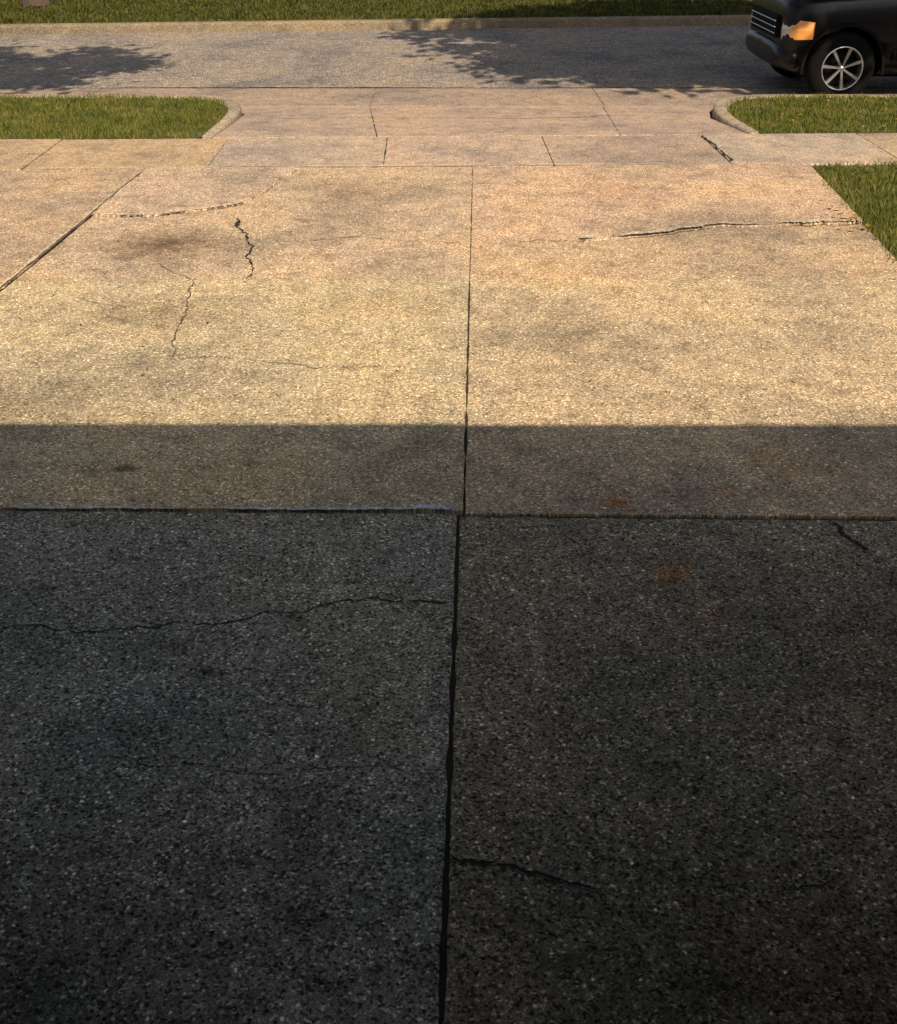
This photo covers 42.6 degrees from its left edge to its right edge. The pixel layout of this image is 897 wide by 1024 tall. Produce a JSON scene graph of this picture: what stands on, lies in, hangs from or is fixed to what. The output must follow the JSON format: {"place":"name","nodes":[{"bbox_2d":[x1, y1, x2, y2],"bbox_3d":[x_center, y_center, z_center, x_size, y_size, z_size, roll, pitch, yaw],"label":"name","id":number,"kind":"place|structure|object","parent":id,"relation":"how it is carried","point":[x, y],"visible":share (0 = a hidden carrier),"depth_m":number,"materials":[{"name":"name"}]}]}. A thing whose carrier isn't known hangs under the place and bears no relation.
{"place":"outdoors","nodes":[
{"label":"outdoors","id":0,"kind":"place"},
{"bbox_2d":[0,0,753,23],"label":"lawn","id":1,"kind":"structure","parent":0,"point":[78,11],"depth_m":18.77,"materials":[{"name":"plant"}]},
{"bbox_2d":[20,0,52,6],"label":"street tree","id":2,"kind":"object","parent":1,"relation":"on","point":[36,2],"visible":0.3,"depth_m":19.36,"materials":[{"name":"brown plant"}]},
{"bbox_2d":[0,162,896,1023],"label":"driveway","id":3,"kind":"structure","parent":0,"point":[618,588],"depth_m":3.64,"materials":[{"name":"concrete"}]},
{"bbox_2d":[0,25,896,106],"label":"street","id":4,"kind":"structure","parent":0,"point":[722,56],"depth_m":14.96,"materials":[{"name":"grey asphalt"}]},
{"bbox_2d":[0,87,896,106],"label":"gutter","id":5,"kind":"object","parent":4,"relation":"on","point":[416,96],"visible":0.69,"depth_m":12.57,"materials":[{"name":"concrete"}]},
{"bbox_2d":[29,91,896,904],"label":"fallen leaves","id":6,"kind":"object","parent":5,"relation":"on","point":[619,251],"visible":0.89,"depth_m":7.30,"materials":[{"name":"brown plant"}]},
{"bbox_2d":[745,0,896,93],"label":"parked car","id":7,"kind":"object","parent":4,"relation":"on","point":[853,50],"visible":0.97,"depth_m":11.91,"materials":[{"name":"paint"}]},
{"bbox_2d":[0,133,896,170],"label":"sidewalk","id":8,"kind":"structure","parent":0,"point":[319,152],"depth_m":9.45,"materials":[{"name":"concrete"}]},
{"bbox_2d":[62,133,856,139],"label":"ground","id":9,"kind":"structure","parent":0,"point":[173,138],"depth_m":11.08,"materials":[{"name":"green plant"}]},
{"bbox_2d":[0,91,230,139],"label":"grass verge","id":10,"kind":"object","parent":9,"relation":"on","point":[109,116],"depth_m":10.67,"materials":[{"name":"plant"}]},
{"bbox_2d":[0,94,241,138],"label":"kerb","id":11,"kind":"structure","parent":9,"relation":"on","point":[234,114],"depth_m":11.18,"materials":[{"name":"concrete"}]},
{"bbox_2d":[0,15,751,34],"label":"kerb","id":12,"kind":"structure","parent":9,"relation":"on","point":[314,25],"depth_m":17.70,"materials":[{"name":"grey concrete"}]},
{"bbox_2d":[192,106,761,138],"bbox_3d":[0.045,-3.694,10.975,5.891,0.217,2.330,0,29,0],"label":"driveway apron","id":13,"kind":"object","parent":9,"relation":"on","point":[327,121],"visible":0.77,"depth_m":10.83,"materials":[{"name":"concrete"}]},
{"bbox_2d":[712,94,896,133],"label":"kerb","id":14,"kind":"structure","parent":9,"relation":"on","point":[719,114],"depth_m":11.11,"materials":[{"name":"concrete"}]},
{"bbox_2d":[726,92,896,133],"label":"grass verge","id":15,"kind":"object","parent":9,"relation":"on","point":[876,114],"depth_m":10.80,"materials":[{"name":"plant"}]},
{"bbox_2d":[809,158,896,262],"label":"lawn","id":16,"kind":"structure","parent":0,"point":[867,194],"depth_m":8.21,"materials":[{"name":"plant"}]}
]}

